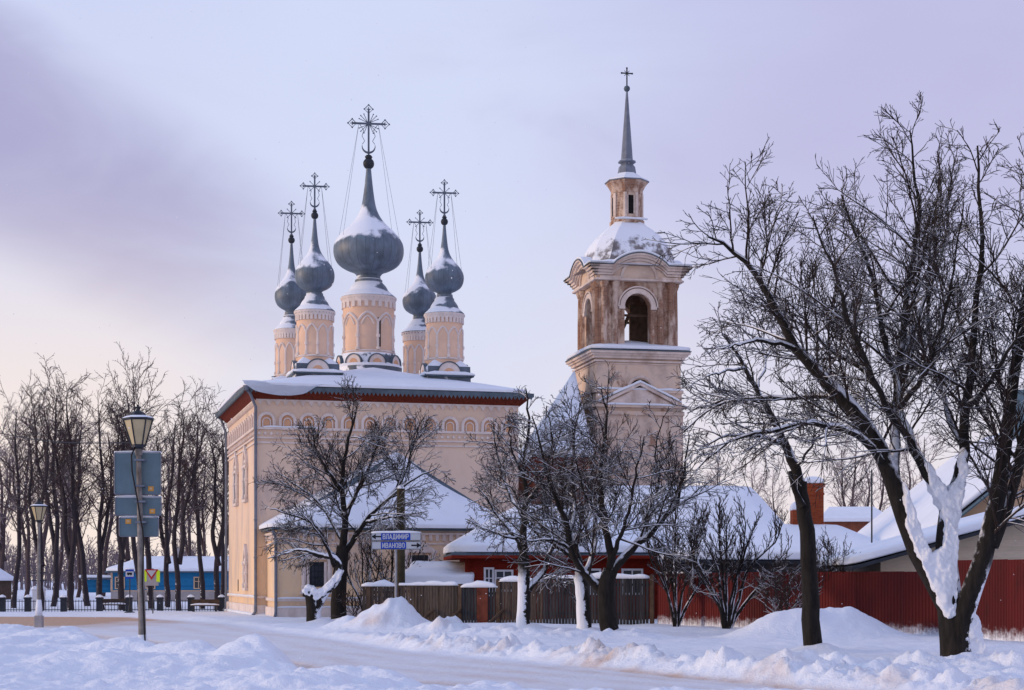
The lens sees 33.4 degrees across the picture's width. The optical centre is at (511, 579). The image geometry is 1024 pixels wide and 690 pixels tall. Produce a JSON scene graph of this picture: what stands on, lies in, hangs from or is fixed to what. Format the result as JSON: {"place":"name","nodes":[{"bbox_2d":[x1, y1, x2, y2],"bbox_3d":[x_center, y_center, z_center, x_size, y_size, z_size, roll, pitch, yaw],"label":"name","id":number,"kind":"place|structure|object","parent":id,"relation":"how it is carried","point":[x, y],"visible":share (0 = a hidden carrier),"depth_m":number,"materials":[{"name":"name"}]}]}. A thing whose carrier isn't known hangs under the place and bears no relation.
{"place":"outdoors","nodes":[
{"label":"outdoors","id":0,"kind":"place"},
{"bbox_2d":[0,616,803,689],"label":"road","id":1,"kind":"structure","parent":0,"point":[430,668],"depth_m":39.98,"materials":[{"name":"white snow"}]},
{"bbox_2d":[0,580,1023,689],"bbox_3d":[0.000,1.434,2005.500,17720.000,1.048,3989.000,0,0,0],"label":"snow ground","id":2,"kind":"structure","parent":0,"point":[74,657],"depth_m":31.94,"materials":[{"name":"white snow"}]},
{"bbox_2d":[0,569,13,598],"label":"dark house","id":3,"kind":"structure","parent":2,"relation":"on","point":[6,579],"depth_m":164.00,"materials":[{"name":"brown wood"}]},
{"bbox_2d":[0,417,34,569],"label":"distant tree","id":4,"kind":"object","parent":2,"relation":"on","point":[3,558],"visible":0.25,"depth_m":191.28,"materials":[{"name":"brown plant"}]},
{"bbox_2d":[0,392,35,556],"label":"distant tree","id":5,"kind":"object","parent":2,"relation":"on","point":[3,467],"visible":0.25,"depth_m":197.72,"materials":[{"name":"brown plant"}]},
{"bbox_2d":[0,373,64,607],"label":"park tree","id":6,"kind":"object","parent":2,"relation":"on","point":[17,567],"visible":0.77,"depth_m":111.79,"materials":[{"name":"brown plant"}]},
{"bbox_2d":[0,406,65,595],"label":"distant tree","id":7,"kind":"object","parent":2,"relation":"on","point":[27,558],"visible":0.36,"depth_m":176.83,"materials":[{"name":"brown plant"}]},
{"bbox_2d":[31,586,36,608],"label":"gate pillar","id":8,"kind":"structure","parent":2,"relation":"on","point":[34,592],"depth_m":107.84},
{"bbox_2d":[30,498,47,626],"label":"street lamp","id":9,"kind":"object","parent":2,"relation":"on","point":[38,508],"visible":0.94,"depth_m":67.93,"materials":[{"name":"grey metal"}]},
{"bbox_2d":[0,392,85,577],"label":"distant tree","id":10,"kind":"object","parent":2,"relation":"on","point":[45,528],"visible":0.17,"depth_m":169.10,"materials":[{"name":"brown plant"}]},
{"bbox_2d":[43,586,45,608],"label":"gate pillar","id":11,"kind":"structure","parent":2,"relation":"on","point":[44,588],"depth_m":107.94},
{"bbox_2d":[0,376,95,610],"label":"park tree","id":12,"kind":"object","parent":2,"relation":"on","point":[32,524],"visible":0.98,"depth_m":103.97,"materials":[{"name":"brown plant"}]},
{"bbox_2d":[3,353,112,606],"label":"park tree","id":13,"kind":"object","parent":2,"relation":"on","point":[55,542],"visible":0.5,"depth_m":119.85,"materials":[{"name":"brown plant"}]},
{"bbox_2d":[26,428,94,597],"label":"distant tree","id":14,"kind":"object","parent":2,"relation":"on","point":[61,550],"visible":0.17,"depth_m":177.87,"materials":[{"name":"brown plant"}]},
{"bbox_2d":[24,381,103,595],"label":"distant tree","id":15,"kind":"object","parent":2,"relation":"on","point":[69,532],"visible":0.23,"depth_m":178.56,"materials":[{"name":"brown plant"}]},
{"bbox_2d":[19,365,111,608],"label":"park tree","id":16,"kind":"object","parent":2,"relation":"on","point":[70,553],"visible":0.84,"depth_m":105.86,"materials":[{"name":"brown plant"}]},
{"bbox_2d":[38,393,112,605],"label":"park tree","id":17,"kind":"object","parent":2,"relation":"on","point":[85,592],"visible":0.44,"depth_m":121.83,"materials":[{"name":"brown plant"}]},
{"bbox_2d":[55,417,109,596],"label":"distant tree","id":18,"kind":"object","parent":2,"relation":"on","point":[79,590],"visible":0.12,"depth_m":182.11,"materials":[{"name":"brown plant"}]},
{"bbox_2d":[52,370,135,608],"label":"park tree","id":19,"kind":"object","parent":2,"relation":"on","point":[101,537],"visible":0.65,"depth_m":107.79,"materials":[{"name":"brown plant"}]},
{"bbox_2d":[71,406,126,596],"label":"distant tree","id":20,"kind":"object","parent":2,"relation":"on","point":[106,545],"visible":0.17,"depth_m":192.01,"materials":[{"name":"brown plant"}]},
{"bbox_2d":[0,595,224,611],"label":"iron fence","id":21,"kind":"object","parent":2,"relation":"on","point":[28,601],"visible":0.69,"depth_m":99.29,"materials":[{"name":"black metal"}]},
{"bbox_2d":[103,599,125,610],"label":"bench","id":22,"kind":"object","parent":2,"relation":"on","point":[115,602],"visible":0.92,"depth_m":100.18,"materials":[{"name":"metal"}]},
{"bbox_2d":[4,532,228,589],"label":"wood","id":23,"kind":"object","parent":2,"relation":"on","point":[11,562],"visible":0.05,"depth_m":322.38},
{"bbox_2d":[88,398,147,507],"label":"distant tree","id":24,"kind":"object","parent":2,"relation":"on","point":[109,454],"visible":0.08,"depth_m":195.77,"materials":[{"name":"brown plant"}]},
{"bbox_2d":[83,411,155,561],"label":"distant tree","id":25,"kind":"object","parent":2,"relation":"on","point":[127,554],"visible":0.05,"depth_m":192.52,"materials":[{"name":"brown plant"}]},
{"bbox_2d":[124,568,134,612],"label":"bus stop sign","id":26,"kind":"object","parent":2,"relation":"on","point":[129,573],"visible":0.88,"depth_m":89.97,"materials":[{"name":"metal"}]},
{"bbox_2d":[86,341,180,599],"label":"park tree","id":27,"kind":"object","parent":2,"relation":"on","point":[134,549],"visible":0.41,"depth_m":121.02,"materials":[{"name":"brown plant"}]},
{"bbox_2d":[87,360,179,608],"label":"park tree","id":28,"kind":"object","parent":2,"relation":"on","point":[121,541],"visible":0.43,"depth_m":105.86,"materials":[{"name":"brown plant"}]},
{"bbox_2d":[122,404,153,640],"bbox_3d":[-9.365,-1.111,43.000,0.790,6.604,0.789,-1,0,0],"label":"street lamp","id":29,"kind":"object","parent":2,"relation":"on","point":[138,424],"visible":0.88,"depth_m":42.91,"materials":[{"name":"metal"}]},
{"bbox_2d":[1,433,129,443],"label":"overhead cable","id":30,"kind":"object","parent":29,"relation":"hanging from","point":[66,442],"visible":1,"depth_m":46.13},
{"bbox_2d":[114,450,160,494],"bbox_3d":[-9.455,-2.700,43.020,1.190,1.129,0.301,0,0,-2],"label":"road sign","id":31,"kind":"object","parent":29,"relation":"attached to","point":[151,473],"visible":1,"depth_m":43.13,"materials":[{"name":"metal"}]},
{"bbox_2d":[115,495,161,515],"bbox_3d":[-9.442,-1.872,43.021,1.181,0.526,0.301,0,0,-2],"label":"road sign","id":32,"kind":"object","parent":29,"relation":"attached to","point":[125,505],"visible":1,"depth_m":43.12,"materials":[{"name":"metal"}]},
{"bbox_2d":[119,516,158,536],"bbox_3d":[-9.424,-1.348,43.020,1.009,0.548,0.300,0,0,-2],"label":"road sign","id":33,"kind":"object","parent":29,"relation":"attached to","point":[127,526],"visible":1,"depth_m":43.12,"materials":[{"name":"metal"}]},
{"bbox_2d":[102,381,190,608],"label":"park tree","id":34,"kind":"object","parent":2,"relation":"on","point":[148,565],"visible":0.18,"depth_m":111.69,"materials":[{"name":"brown plant"}]},
{"bbox_2d":[144,568,159,613],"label":"yield sign","id":35,"kind":"object","parent":2,"relation":"on","point":[152,577],"visible":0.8,"depth_m":87.98,"materials":[{"name":"metal"}]},
{"bbox_2d":[79,548,228,600],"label":"blue house","id":36,"kind":"structure","parent":2,"relation":"on","point":[189,576],"depth_m":150.40,"materials":[{"name":"blue painted wood"},{"name":"snow"},{"name":"glass"}]},
{"bbox_2d":[115,577,124,588],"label":"window","id":37,"kind":"structure","parent":36,"relation":"in","point":[116,578],"depth_m":149.97,"materials":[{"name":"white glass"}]},
{"bbox_2d":[194,577,199,588],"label":"window","id":38,"kind":"structure","parent":36,"relation":"in","point":[196,579],"depth_m":150.49,"materials":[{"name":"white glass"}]},
{"bbox_2d":[143,424,173,544],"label":"distant tree","id":39,"kind":"object","parent":2,"relation":"on","point":[161,478],"visible":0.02,"depth_m":196.51,"materials":[{"name":"brown plant"}]},
{"bbox_2d":[147,431,199,543],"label":"distant tree","id":40,"kind":"object","parent":2,"relation":"on","point":[170,524],"visible":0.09,"depth_m":204.42,"materials":[{"name":"brown plant"}]},
{"bbox_2d":[148,380,214,606],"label":"park tree","id":41,"kind":"object","parent":2,"relation":"on","point":[165,547],"visible":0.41,"depth_m":115.94,"materials":[{"name":"brown plant"}]},
{"bbox_2d":[154,411,217,544],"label":"distant tree","id":42,"kind":"object","parent":2,"relation":"on","point":[180,491],"visible":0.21,"depth_m":157.45,"materials":[{"name":"brown plant"}]},
{"bbox_2d":[159,383,221,610],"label":"park tree","id":43,"kind":"object","parent":2,"relation":"on","point":[177,559],"visible":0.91,"depth_m":103.83,"materials":[{"name":"brown plant"}]},
{"bbox_2d":[162,425,219,555],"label":"distant tree","id":44,"kind":"object","parent":2,"relation":"on","point":[188,547],"visible":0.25,"depth_m":184.42,"materials":[{"name":"brown plant"}]},
{"bbox_2d":[169,376,224,608],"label":"park tree","id":45,"kind":"object","parent":2,"relation":"on","point":[199,557],"visible":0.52,"depth_m":110.19,"materials":[{"name":"brown plant"}]},
{"bbox_2d":[185,421,222,555],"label":"distant tree","id":46,"kind":"object","parent":2,"relation":"on","point":[203,541],"visible":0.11,"depth_m":190.03,"materials":[{"name":"brown plant"}]},
{"bbox_2d":[190,599,218,611],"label":"bench","id":47,"kind":"object","parent":2,"relation":"on","point":[204,602],"visible":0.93,"depth_m":98.17,"materials":[{"name":"wood"}]},
{"bbox_2d":[181,422,228,595],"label":"park tree","id":48,"kind":"object","parent":2,"relation":"on","point":[223,570],"visible":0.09,"depth_m":117.82,"materials":[{"name":"brown plant"}]},
{"bbox_2d":[187,406,228,555],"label":"distant tree","id":49,"kind":"object","parent":2,"relation":"on","point":[213,475],"visible":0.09,"depth_m":176.75,"materials":[{"name":"brown plant"}]},
{"bbox_2d":[192,392,228,608],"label":"park tree","id":50,"kind":"object","parent":2,"relation":"on","point":[217,552],"visible":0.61,"depth_m":106.01,"materials":[{"name":"brown plant"}]},
{"bbox_2d":[267,508,343,621],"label":"leaning tree","id":51,"kind":"object","parent":2,"relation":"on","point":[315,597],"visible":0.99,"depth_m":71.76,"materials":[{"name":"brown plant"}]},
{"bbox_2d":[329,589,362,617],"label":"bare shrub","id":52,"kind":"object","parent":2,"relation":"on","point":[345,603],"visible":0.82,"depth_m":73.81,"materials":[{"name":"brown plant"}]},
{"bbox_2d":[248,373,455,618],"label":"bare tree","id":53,"kind":"object","parent":2,"relation":"on","point":[343,548],"visible":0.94,"depth_m":74.92,"materials":[{"name":"brown plant"}]},
{"bbox_2d":[334,532,391,609],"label":"bare shrub","id":54,"kind":"object","parent":2,"relation":"on","point":[367,573],"visible":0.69,"depth_m":77.69,"materials":[{"name":"brown plant"}]},
{"bbox_2d":[215,104,533,616],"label":"church","id":55,"kind":"structure","parent":2,"relation":"on","point":[435,376],"depth_m":88.85,"materials":[{"name":"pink paint"}]},
{"bbox_2d":[232,451,238,506],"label":"window","id":56,"kind":"structure","parent":55,"relation":"in","point":[235,502],"depth_m":94.17,"materials":[{"name":"white paint"}]},
{"bbox_2d":[241,444,247,502],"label":"window","id":57,"kind":"structure","parent":55,"relation":"in","point":[244,498],"depth_m":89.82,"materials":[{"name":"white paint"}]},
{"bbox_2d":[241,544,247,589],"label":"window","id":58,"kind":"structure","parent":55,"relation":"in","point":[244,563],"depth_m":89.64,"materials":[{"name":"white paint"}]},
{"bbox_2d":[324,596,430,629],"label":"snow bank","id":59,"kind":"structure","parent":2,"relation":"on","point":[400,612],"depth_m":59.26,"materials":[{"name":"white snow"}]},
{"bbox_2d":[371,531,420,597],"bbox_3d":[-4.136,0.056,61.043,1.781,3.601,0.159,0,0,0],"label":"direction sign","id":60,"kind":"object","parent":59,"relation":"on","point":[396,540],"visible":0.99,"depth_m":60.98,"materials":[{"name":"metal"}]},
{"bbox_2d":[349,518,441,601],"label":"bare shrub","id":61,"kind":"object","parent":2,"relation":"on","point":[391,564],"visible":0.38,"depth_m":78.87,"materials":[{"name":"brown plant"}]},
{"bbox_2d":[397,485,404,587],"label":"utility pole","id":62,"kind":"object","parent":2,"relation":"on","point":[401,565],"visible":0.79,"depth_m":73.84,"materials":[{"name":"wood"}]},
{"bbox_2d":[405,561,473,620],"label":"shed","id":63,"kind":"structure","parent":2,"relation":"on","point":[441,571],"depth_m":75.72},
{"bbox_2d":[361,572,653,624],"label":"plank fence","id":64,"kind":"object","parent":2,"relation":"on","point":[432,602],"visible":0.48,"depth_m":70.73,"materials":[{"name":"brown wood"}]},
{"bbox_2d":[405,616,654,634],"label":"snow bank","id":65,"kind":"structure","parent":2,"relation":"on","point":[453,623],"depth_m":52.39,"materials":[{"name":"white snow"}]},
{"bbox_2d":[462,385,609,626],"bbox_3d":[0.904,-2.415,61.418,5.479,9.135,6.656,0,0,0],"label":"bare tree","id":66,"kind":"object","parent":2,"relation":"on","point":[525,586],"visible":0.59,"depth_m":60.90,"materials":[{"name":"brown plant"}]},
{"bbox_2d":[518,371,593,505],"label":"refectory","id":67,"kind":"structure","parent":2,"relation":"on","point":[570,389],"depth_m":98.02,"materials":[{"name":"white brick"}]},
{"bbox_2d":[443,505,672,619],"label":"log house","id":68,"kind":"structure","parent":2,"relation":"on","point":[470,552],"depth_m":76.13,"materials":[{"name":"red painted timber"},{"name":"snow"},{"name":"white painted timber"}]},
{"bbox_2d":[484,567,493,595],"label":"window","id":69,"kind":"structure","parent":68,"relation":"in","point":[488,571],"depth_m":76.04,"materials":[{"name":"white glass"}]},
{"bbox_2d":[494,570,512,591],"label":"window","id":70,"kind":"structure","parent":68,"relation":"in","point":[498,574],"depth_m":76.10,"materials":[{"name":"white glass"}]},
{"bbox_2d":[590,569,600,594],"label":"window","id":71,"kind":"structure","parent":68,"relation":"in","point":[592,570],"depth_m":76.45,"materials":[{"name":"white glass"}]},
{"bbox_2d":[621,569,642,594],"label":"window","id":72,"kind":"structure","parent":68,"relation":"in","point":[623,571],"depth_m":76.62,"materials":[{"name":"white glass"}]},
{"bbox_2d":[504,444,627,629],"bbox_3d":[1.581,-1.243,56.940,3.000,6.744,5.207,0,0,35],"label":"bare tree","id":73,"kind":"object","parent":2,"relation":"on","point":[583,615],"visible":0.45,"depth_m":56.82,"materials":[{"name":"brown plant"}]},
{"bbox_2d":[487,359,745,630],"bbox_3d":[3.390,-2.464,55.455,6.920,9.280,7.940,0,0,44],"label":"bare tree","id":74,"kind":"object","parent":2,"relation":"on","point":[603,586],"visible":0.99,"depth_m":54.84,"materials":[{"name":"brown plant"}]},
{"bbox_2d":[563,67,691,490],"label":"bell tower","id":75,"kind":"structure","parent":2,"relation":"on","point":[615,274],"depth_m":100.78,"materials":[{"name":"paint"}]},
{"bbox_2d":[633,489,738,626],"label":"bare shrub","id":76,"kind":"object","parent":2,"relation":"on","point":[676,615],"visible":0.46,"depth_m":65.93,"materials":[{"name":"brown plant"}]},
{"bbox_2d":[592,485,783,564],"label":"long house","id":77,"kind":"structure","parent":2,"relation":"on","point":[753,502],"depth_m":86.19,"materials":[{"name":"dark red painted timber"},{"name":"snow"},{"name":"dark iron"}]},
{"bbox_2d":[695,437,735,485],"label":"distant tree","id":78,"kind":"object","parent":2,"relation":"on","point":[714,482],"visible":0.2,"depth_m":150.46,"materials":[{"name":"brown plant"}]},
{"bbox_2d":[678,489,792,628],"bbox_3d":[7.480,-0.642,61.016,3.897,5.113,4.479,0,0,-37],"label":"bare shrub","id":79,"kind":"object","parent":2,"relation":"on","point":[729,615],"visible":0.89,"depth_m":61.33,"materials":[{"name":"brown plant"}]},
{"bbox_2d":[728,452,781,503],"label":"distant tree","id":80,"kind":"object","parent":2,"relation":"on","point":[760,483],"visible":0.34,"depth_m":159.14,"materials":[{"name":"brown plant"}]},
{"bbox_2d":[658,476,877,572],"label":"house","id":81,"kind":"structure","parent":2,"relation":"on","point":[838,534],"depth_m":74.46,"materials":[{"name":"metal"}]},
{"bbox_2d":[666,282,874,645],"bbox_3d":[6.465,-2.763,42.369,5.218,9.721,4.731,0,0,0],"label":"bare tree","id":82,"kind":"object","parent":2,"relation":"on","point":[811,627],"visible":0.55,"depth_m":42.82,"materials":[{"name":"brown plant"}]},
{"bbox_2d":[755,452,791,523],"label":"distant tree","id":83,"kind":"object","parent":2,"relation":"on","point":[772,495],"visible":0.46,"depth_m":149.93,"materials":[{"name":"brown plant"}]},
{"bbox_2d":[742,547,823,613],"bbox_3d":[9.202,0.385,57.237,2.892,2.955,6.474,0,0,0],"label":"bare shrub","id":84,"kind":"object","parent":2,"relation":"on","point":[775,579],"visible":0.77,"depth_m":57.17,"materials":[{"name":"brown plant"}]},
{"bbox_2d":[657,571,938,635],"bbox_3d":[9.947,0.907,61.283,0.134,2.485,17.507,0,0,-28],"label":"sheet fence","id":85,"kind":"object","parent":2,"relation":"on","point":[901,601],"visible":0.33,"depth_m":58.14,"materials":[{"name":"metal"}]},
{"bbox_2d":[724,606,903,636],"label":"snow bank","id":86,"kind":"structure","parent":2,"relation":"on","point":[846,621],"depth_m":52.67,"materials":[{"name":"white snow"}]},
{"bbox_2d":[800,525,856,588],"bbox_3d":[11.149,0.002,60.240,1.894,3.653,6.286,0,0,0],"label":"bare shrub","id":87,"kind":"object","parent":2,"relation":"on","point":[829,551],"visible":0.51,"depth_m":58.91,"materials":[{"name":"brown plant"}]},
{"bbox_2d":[641,91,1023,656],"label":"bare tree","id":88,"kind":"object","parent":2,"relation":"on","point":[956,606],"visible":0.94,"depth_m":37.61,"materials":[{"name":"brown plant"}]},
{"bbox_2d":[824,507,881,531],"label":"distant house","id":89,"kind":"structure","parent":2,"relation":"on","point":[856,519],"depth_m":129.99,"materials":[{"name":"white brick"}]},
{"bbox_2d":[824,421,884,506],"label":"distant tree","id":90,"kind":"object","parent":2,"relation":"on","point":[852,503],"visible":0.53,"depth_m":139.94,"materials":[{"name":"brown plant"}]},
{"bbox_2d":[871,470,872,542],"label":"iron mast","id":91,"kind":"object","parent":2,"relation":"on","point":[871,507],"visible":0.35,"depth_m":69.98,"materials":[{"name":"grey metal"}]},
{"bbox_2d":[847,431,913,511],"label":"distant tree","id":92,"kind":"object","parent":2,"relation":"on","point":[882,506],"visible":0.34,"depth_m":149.97,"materials":[{"name":"brown plant"}]},
{"bbox_2d":[883,406,950,503],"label":"distant tree","id":93,"kind":"object","parent":2,"relation":"on","point":[908,466],"visible":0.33,"depth_m":159.65,"materials":[{"name":"brown plant"}]},
{"bbox_2d":[818,506,1023,571],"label":"outbuilding","id":94,"kind":"structure","parent":2,"relation":"on","point":[889,554],"depth_m":58.00,"materials":[{"name":"beige"}]},
{"bbox_2d":[857,389,1023,540],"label":"gabled house","id":95,"kind":"structure","parent":2,"relation":"on","point":[885,526],"depth_m":73.80,"materials":[{"name":"grey metal"}]},
{"bbox_2d":[958,559,1023,640],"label":"sheet fence","id":96,"kind":"object","parent":2,"relation":"on","point":[1000,611],"visible":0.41,"depth_m":50.65,"materials":[{"name":"metal"}]},
{"bbox_2d":[0,0,1023,579],"label":"sky","id":97,"kind":"structure","parent":0,"point":[818,72],"materials":[{"name":"purple"}]}
]}

